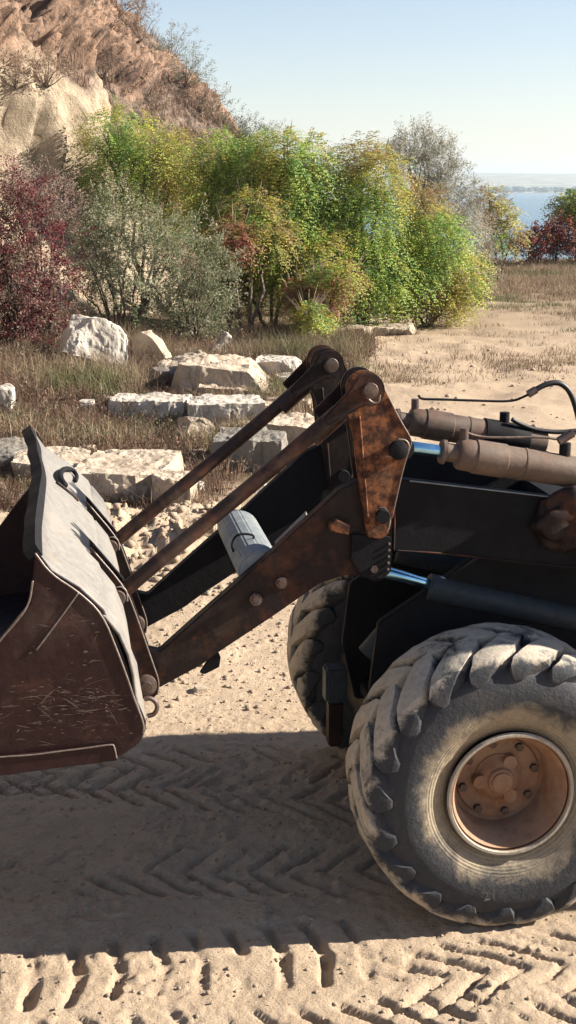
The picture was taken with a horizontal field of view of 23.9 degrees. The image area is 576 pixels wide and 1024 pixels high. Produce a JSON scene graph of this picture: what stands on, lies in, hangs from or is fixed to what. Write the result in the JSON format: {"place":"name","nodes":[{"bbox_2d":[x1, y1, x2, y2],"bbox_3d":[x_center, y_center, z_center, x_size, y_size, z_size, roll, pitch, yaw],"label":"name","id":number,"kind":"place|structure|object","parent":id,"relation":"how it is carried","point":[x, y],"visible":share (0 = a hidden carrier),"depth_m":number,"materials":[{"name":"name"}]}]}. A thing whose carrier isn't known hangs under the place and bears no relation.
{"place":"outdoors","nodes":[
{"label":"outdoors","id":0,"kind":"place"},
{"bbox_2d":[0,0,407,315],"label":"hill","id":1,"kind":"structure","parent":0,"point":[35,126],"depth_m":35.84,"materials":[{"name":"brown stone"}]},
{"bbox_2d":[0,43,53,91],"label":"hill shrub","id":2,"kind":"object","parent":1,"relation":"on","point":[18,60],"visible":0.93,"depth_m":33.54,"materials":[{"name":"brown plant"}]},
{"bbox_2d":[23,37,82,95],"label":"hill shrub","id":3,"kind":"object","parent":1,"relation":"on","point":[53,72],"visible":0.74,"depth_m":34.22,"materials":[{"name":"brown plant"}]},
{"bbox_2d":[95,41,137,79],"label":"hill shrub","id":4,"kind":"object","parent":1,"relation":"on","point":[117,51],"visible":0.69,"depth_m":46.75,"materials":[{"name":"brown plant"}]},
{"bbox_2d":[106,0,158,18],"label":"hill shrub","id":5,"kind":"object","parent":1,"relation":"on","point":[134,1],"visible":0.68,"depth_m":54.90,"materials":[{"name":"brown plant"}]},
{"bbox_2d":[108,1,161,44],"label":"hill shrub","id":6,"kind":"object","parent":1,"relation":"on","point":[141,17],"visible":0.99,"depth_m":51.33,"materials":[{"name":"brown plant"}]},
{"bbox_2d":[65,95,221,314],"bbox_3d":[-3.645,-7.889,35.317,4.594,5.562,3.293,0,13,0],"label":"sumac shrub","id":7,"kind":"object","parent":1,"relation":"on","point":[125,156],"visible":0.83,"depth_m":34.70,"materials":[{"name":"green plant"}]},
{"bbox_2d":[142,81,185,121],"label":"hill shrub","id":8,"kind":"object","parent":1,"relation":"on","point":[162,103],"visible":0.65,"depth_m":47.85,"materials":[{"name":"brown plant"}]},
{"bbox_2d":[143,22,202,62],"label":"hill shrub","id":9,"kind":"object","parent":1,"relation":"on","point":[171,40],"visible":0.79,"depth_m":55.37,"materials":[{"name":"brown plant"}]},
{"bbox_2d":[169,44,217,86],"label":"hill shrub","id":10,"kind":"object","parent":1,"relation":"on","point":[190,70],"visible":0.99,"depth_m":51.93,"materials":[{"name":"brown plant"}]},
{"bbox_2d":[174,76,230,115],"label":"hill shrub","id":11,"kind":"object","parent":1,"relation":"on","point":[195,87],"visible":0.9,"depth_m":51.73,"materials":[{"name":"brown plant"}]},
{"bbox_2d":[197,91,242,131],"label":"hill shrub","id":12,"kind":"object","parent":1,"relation":"on","point":[218,108],"visible":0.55,"depth_m":52.48,"materials":[{"name":"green plant"}]},
{"bbox_2d":[223,110,275,143],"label":"hill shrub","id":13,"kind":"object","parent":1,"relation":"on","point":[245,121],"visible":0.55,"depth_m":54.73,"materials":[{"name":"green plant"}]},
{"bbox_2d":[233,118,293,148],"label":"hill shrub","id":14,"kind":"object","parent":1,"relation":"on","point":[258,129],"visible":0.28,"depth_m":55.06,"materials":[{"name":"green plant"}]},
{"bbox_2d":[0,263,575,1023],"bbox_3d":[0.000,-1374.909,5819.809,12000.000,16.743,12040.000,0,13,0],"label":"ground","id":15,"kind":"structure","parent":0,"point":[330,939],"depth_m":6.99,"materials":[{"name":"beige sand"}]},
{"bbox_2d":[0,383,15,411],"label":"limestone block","id":16,"kind":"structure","parent":15,"relation":"on","point":[7,391],"depth_m":19.43,"materials":[{"name":"white stone"}]},
{"bbox_2d":[0,436,27,470],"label":"limestone block","id":17,"kind":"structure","parent":15,"relation":"on","point":[10,447],"depth_m":16.88,"materials":[{"name":"white stone"}]},
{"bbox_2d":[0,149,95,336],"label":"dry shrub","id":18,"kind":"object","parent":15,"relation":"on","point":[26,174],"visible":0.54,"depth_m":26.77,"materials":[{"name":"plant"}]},
{"bbox_2d":[0,152,97,347],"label":"crimson shrub","id":19,"kind":"object","parent":15,"relation":"on","point":[22,325],"visible":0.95,"depth_m":25.47,"materials":[{"name":"red plant"}]},
{"bbox_2d":[11,446,90,482],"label":"limestone block","id":20,"kind":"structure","parent":15,"relation":"on","point":[71,456],"depth_m":16.46,"materials":[{"name":"beige stone"}]},
{"bbox_2d":[79,399,94,408],"bbox_3d":[-3.070,-1.643,20.754,0.254,0.142,0.165,-4,14,-18],"label":"broken stone","id":21,"kind":"object","parent":15,"relation":"on","point":[89,401],"visible":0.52,"depth_m":20.70,"materials":[{"name":"white stone"}]},
{"bbox_2d":[52,314,127,366],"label":"limestone block","id":22,"kind":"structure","parent":15,"relation":"on","point":[85,332],"depth_m":24.13,"materials":[{"name":"white stone"}]},
{"bbox_2d":[75,449,183,502],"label":"limestone block","id":23,"kind":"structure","parent":15,"relation":"on","point":[115,470],"depth_m":15.38,"materials":[{"name":"beige stone"}]},
{"bbox_2d":[54,168,206,333],"bbox_3d":[-3.380,-5.151,27.826,3.400,3.661,2.182,3,14,14],"label":"silverberry shrub","id":24,"kind":"object","parent":15,"relation":"on","point":[113,228],"visible":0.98,"depth_m":27.76,"materials":[{"name":"green plant"}]},
{"bbox_2d":[108,392,191,423],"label":"limestone block","id":25,"kind":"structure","parent":15,"relation":"on","point":[158,402],"depth_m":20.35,"materials":[{"name":"white stone"}]},
{"bbox_2d":[132,330,171,361],"bbox_3d":[-2.545,-2.980,25.345,0.764,0.840,0.370,5,14,20],"label":"limestone block","id":26,"kind":"object","parent":15,"relation":"on","point":[152,340],"depth_m":25.19,"materials":[{"name":"beige stone"}]},
{"bbox_2d":[145,365,177,390],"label":"limestone block","id":27,"kind":"object","parent":15,"relation":"on","point":[168,371],"depth_m":22.87,"materials":[{"name":"grey stone"}]},
{"bbox_2d":[150,469,197,507],"bbox_3d":[-1.258,-0.236,15.035,0.514,0.406,0.520,3,14,11],"label":"limestone block","id":28,"kind":"object","parent":15,"relation":"on","point":[163,481],"depth_m":14.85,"materials":[{"name":"beige stone"}]},
{"bbox_2d":[157,350,205,366],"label":"limestone block","id":29,"kind":"object","parent":15,"relation":"on","point":[183,358],"depth_m":24.05,"materials":[{"name":"beige stone"}]},
{"bbox_2d":[122,199,247,343],"bbox_3d":[-2.180,-5.005,28.596,2.736,3.367,2.256,0,13,0],"label":"silverberry shrub","id":30,"kind":"object","parent":15,"relation":"on","point":[194,319],"visible":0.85,"depth_m":28.42,"materials":[{"name":"green plant"}]},
{"bbox_2d":[0,314,380,509],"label":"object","id":31,"kind":"object","parent":15,"relation":"on","point":[115,428],"visible":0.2,"depth_m":19.76,"materials":[{"name":"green plant"}]},
{"bbox_2d":[0,295,386,512],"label":"dry undergrowth","id":32,"kind":"object","parent":15,"relation":"on","point":[297,349],"visible":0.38,"depth_m":21.76,"materials":[{"name":"plant"}]},
{"bbox_2d":[176,417,214,438],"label":"limestone block","id":33,"kind":"object","parent":15,"relation":"on","point":[187,421],"depth_m":18.79,"materials":[{"name":"beige stone"}]},
{"bbox_2d":[193,684,207,693],"bbox_3d":[-0.611,1.254,9.500,0.102,0.088,0.102,-4,14,-17],"label":"loose stone","id":34,"kind":"object","parent":15,"relation":"on","point":[198,688],"visible":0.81,"depth_m":9.46,"materials":[{"name":"stone"}]},
{"bbox_2d":[192,516,216,535],"bbox_3d":[-0.775,0.138,12.896,0.232,0.202,0.250,-4,14,-18],"label":"loose stone","id":35,"kind":"object","parent":15,"relation":"on","point":[213,529],"visible":0.27,"depth_m":12.80,"materials":[{"name":"beige stone"}]},
{"bbox_2d":[0,321,421,509],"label":"rocks","id":36,"kind":"object","parent":15,"relation":"on","point":[184,455],"visible":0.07,"depth_m":16.75,"materials":[{"name":"stone"}]},
{"bbox_2d":[205,332,231,352],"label":"limestone block","id":37,"kind":"object","parent":15,"relation":"on","point":[225,335],"depth_m":27.16,"materials":[{"name":"grey stone"}]},
{"bbox_2d":[170,353,270,394],"bbox_3d":[-1.012,-2.285,23.024,1.710,0.704,2.185,2,14,8],"label":"limestone block","id":38,"kind":"object","parent":15,"relation":"on","point":[200,368],"depth_m":22.11,"materials":[{"name":"beige stone"}]},
{"bbox_2d":[157,125,292,327],"bbox_3d":[-1.351,-6.651,33.014,3.642,5.310,3.490,0,13,0],"label":"sumac shrub","id":39,"kind":"object","parent":15,"relation":"on","point":[222,178],"visible":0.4,"depth_m":32.09,"materials":[{"name":"green plant"}]},
{"bbox_2d":[188,393,264,424],"bbox_3d":[-0.909,-1.463,20.140,1.141,0.471,0.961,-1,13,-4],"label":"limestone block","id":40,"kind":"object","parent":15,"relation":"on","point":[222,406],"depth_m":19.71,"materials":[{"name":"white stone"}]},
{"bbox_2d":[193,379,273,395],"bbox_3d":[-0.836,-1.949,22.326,1.481,0.405,0.988,0,13,0],"label":"limestone block","id":41,"kind":"object","parent":15,"relation":"on","point":[219,387],"depth_m":21.87,"materials":[{"name":"beige stone"}]},
{"bbox_2d":[210,426,287,472],"bbox_3d":[-0.483,-0.790,17.298,0.968,0.506,0.987,0,13,0],"label":"limestone block","id":42,"kind":"object","parent":15,"relation":"on","point":[264,445],"depth_m":16.87,"materials":[{"name":"grey stone"}]},
{"bbox_2d":[195,175,312,330],"bbox_3d":[-0.787,-5.722,30.602,2.724,3.910,2.797,0,13,0],"label":"sumac tree","id":43,"kind":"object","parent":15,"relation":"on","point":[247,236],"visible":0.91,"depth_m":30.44,"materials":[{"name":"green plant"}]},
{"bbox_2d":[264,401,283,413],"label":"limestone block","id":44,"kind":"object","parent":15,"relation":"on","point":[267,403],"depth_m":20.48,"materials":[{"name":"beige stone"}]},
{"bbox_2d":[256,354,301,377],"bbox_3d":[-0.182,-2.518,24.213,0.822,0.518,0.980,1,13,6],"label":"limestone block","id":45,"kind":"object","parent":15,"relation":"on","point":[280,361],"depth_m":23.78,"materials":[{"name":"beige stone"}]},
{"bbox_2d":[275,372,291,384],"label":"limestone block","id":46,"kind":"object","parent":15,"relation":"on","point":[276,375],"depth_m":23.09,"materials":[{"name":"beige stone"}]},
{"bbox_2d":[202,161,371,330],"bbox_3d":[-0.078,-6.446,33.404,4.516,4.423,3.125,0,13,0],"label":"sumac shrub","id":47,"kind":"object","parent":15,"relation":"on","point":[262,306],"visible":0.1,"depth_m":33.26,"materials":[{"name":"green plant"}]},
{"bbox_2d":[0,345,575,925],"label":"wheel loader","id":48,"kind":"object","parent":15,"relation":"on","point":[428,587],"visible":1,"depth_m":6.50,"materials":[{"name":"metal"}]},
{"bbox_2d":[266,396,313,415],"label":"limestone block","id":49,"kind":"object","parent":15,"relation":"on","point":[310,400],"depth_m":21.14,"materials":[{"name":"beige stone"}]},
{"bbox_2d":[266,412,314,447],"bbox_3d":[0.150,-1.066,18.487,0.880,0.483,0.863,2,14,7],"label":"limestone block","id":50,"kind":"object","parent":15,"relation":"on","point":[293,425],"depth_m":18.25,"materials":[{"name":"beige stone"}]},
{"bbox_2d":[227,122,373,327],"bbox_3d":[0.211,-6.598,31.930,3.640,5.136,3.454,0,13,0],"label":"sumac shrub","id":51,"kind":"object","parent":15,"relation":"on","point":[295,173],"visible":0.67,"depth_m":31.32,"materials":[{"name":"green plant"}]},
{"bbox_2d":[281,282,347,338],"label":"sumac shrub","id":52,"kind":"object","parent":15,"relation":"on","point":[307,318],"visible":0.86,"depth_m":29.37,"materials":[{"name":"green plant"}]},
{"bbox_2d":[268,252,379,329],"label":"sumac shrub","id":53,"kind":"object","parent":15,"relation":"on","point":[327,276],"visible":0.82,"depth_m":30.17,"materials":[{"name":"green plant"}]},
{"bbox_2d":[331,324,375,334],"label":"limestone block","id":54,"kind":"object","parent":15,"relation":"on","point":[358,326],"depth_m":32.19,"materials":[{"name":"beige stone"}]},
{"bbox_2d":[291,131,438,329],"bbox_3d":[1.836,-6.497,32.737,3.859,5.257,3.178,0,13,0],"label":"sumac shrub","id":55,"kind":"object","parent":15,"relation":"on","point":[357,197],"visible":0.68,"depth_m":32.23,"materials":[{"name":"green plant"}]},
{"bbox_2d":[373,323,415,335],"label":"limestone block","id":56,"kind":"object","parent":15,"relation":"on","point":[393,327],"depth_m":32.48,"materials":[{"name":"beige stone"}]},
{"bbox_2d":[366,169,501,329],"bbox_3d":[3.574,-6.236,33.970,3.886,4.594,3.267,0,13,0],"label":"sumac shrub","id":57,"kind":"object","parent":15,"relation":"on","point":[435,254],"visible":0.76,"depth_m":33.65,"materials":[{"name":"green plant"}]},
{"bbox_2d":[371,111,501,309],"bbox_3d":[4.065,-8.099,37.014,3.732,5.407,2.331,0,13,0],"label":"silver tree","id":58,"kind":"object","parent":15,"relation":"on","point":[401,142],"visible":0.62,"depth_m":36.60,"materials":[{"name":"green plant"}]},
{"bbox_2d":[451,187,509,304],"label":"dry shrub","id":59,"kind":"object","parent":15,"relation":"on","point":[488,244],"visible":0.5,"depth_m":39.08,"materials":[{"name":"yellow plant"}]},
{"bbox_2d":[464,182,536,279],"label":"autumn tree","id":60,"kind":"object","parent":15,"relation":"on","point":[505,237],"visible":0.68,"depth_m":50.73,"materials":[{"name":"green plant"}]},
{"bbox_2d":[511,220,558,264],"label":"autumn bush","id":61,"kind":"object","parent":15,"relation":"on","point":[533,253],"visible":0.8,"depth_m":60.51,"materials":[{"name":"red plant"}]},
{"bbox_2d":[534,209,574,264],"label":"autumn bush","id":62,"kind":"object","parent":15,"relation":"on","point":[557,245],"visible":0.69,"depth_m":60.83,"materials":[{"name":"red plant"}]},
{"bbox_2d":[535,187,575,240],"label":"autumn tree","id":63,"kind":"object","parent":15,"relation":"on","point":[569,209],"visible":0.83,"depth_m":61.35,"materials":[{"name":"green plant"}]},
{"bbox_2d":[554,215,575,263],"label":"autumn bush","id":64,"kind":"object","parent":15,"relation":"on","point":[572,246],"visible":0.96,"depth_m":60.53,"materials":[{"name":"red plant"}]},
{"bbox_2d":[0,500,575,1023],"bbox_3d":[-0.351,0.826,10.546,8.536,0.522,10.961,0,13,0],"label":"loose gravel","id":65,"kind":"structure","parent":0,"point":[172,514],"depth_m":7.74,"materials":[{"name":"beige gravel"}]},
{"bbox_2d":[118,0,575,173],"label":"sky","id":66,"kind":"structure","parent":0,"point":[501,74],"materials":[{"name":"blue"}]},
{"bbox_2d":[207,255,575,386],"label":"dry grass","id":67,"kind":"structure","parent":0,"point":[547,270],"depth_m":39.23,"materials":[{"name":"plant"}]},
{"bbox_2d":[310,172,575,192],"bbox_3d":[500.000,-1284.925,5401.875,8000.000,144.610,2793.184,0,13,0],"label":"hills","id":68,"kind":"structure","parent":0,"point":[540,180],"depth_m":4850.80,"materials":[{"name":"blue"}]},
{"bbox_2d":[317,186,575,191],"bbox_3d":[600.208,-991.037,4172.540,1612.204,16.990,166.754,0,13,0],"label":"woods","id":69,"kind":"object","parent":68,"relation":"on","point":[521,189],"visible":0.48,"depth_m":4115.62,"materials":[{"name":"grey plant"}]},
{"bbox_2d":[325,193,573,260],"bbox_3d":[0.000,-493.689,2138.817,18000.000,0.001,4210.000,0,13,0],"label":"water","id":70,"kind":"structure","parent":0,"point":[530,203],"depth_m":1002.73,"materials":[{"name":"blue liquid"}]},
{"bbox_2d":[376,342,572,451],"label":"field gravel","id":71,"kind":"structure","parent":0,"point":[472,365],"depth_m":24.73,"materials":[{"name":"beige gravel"}]}
]}

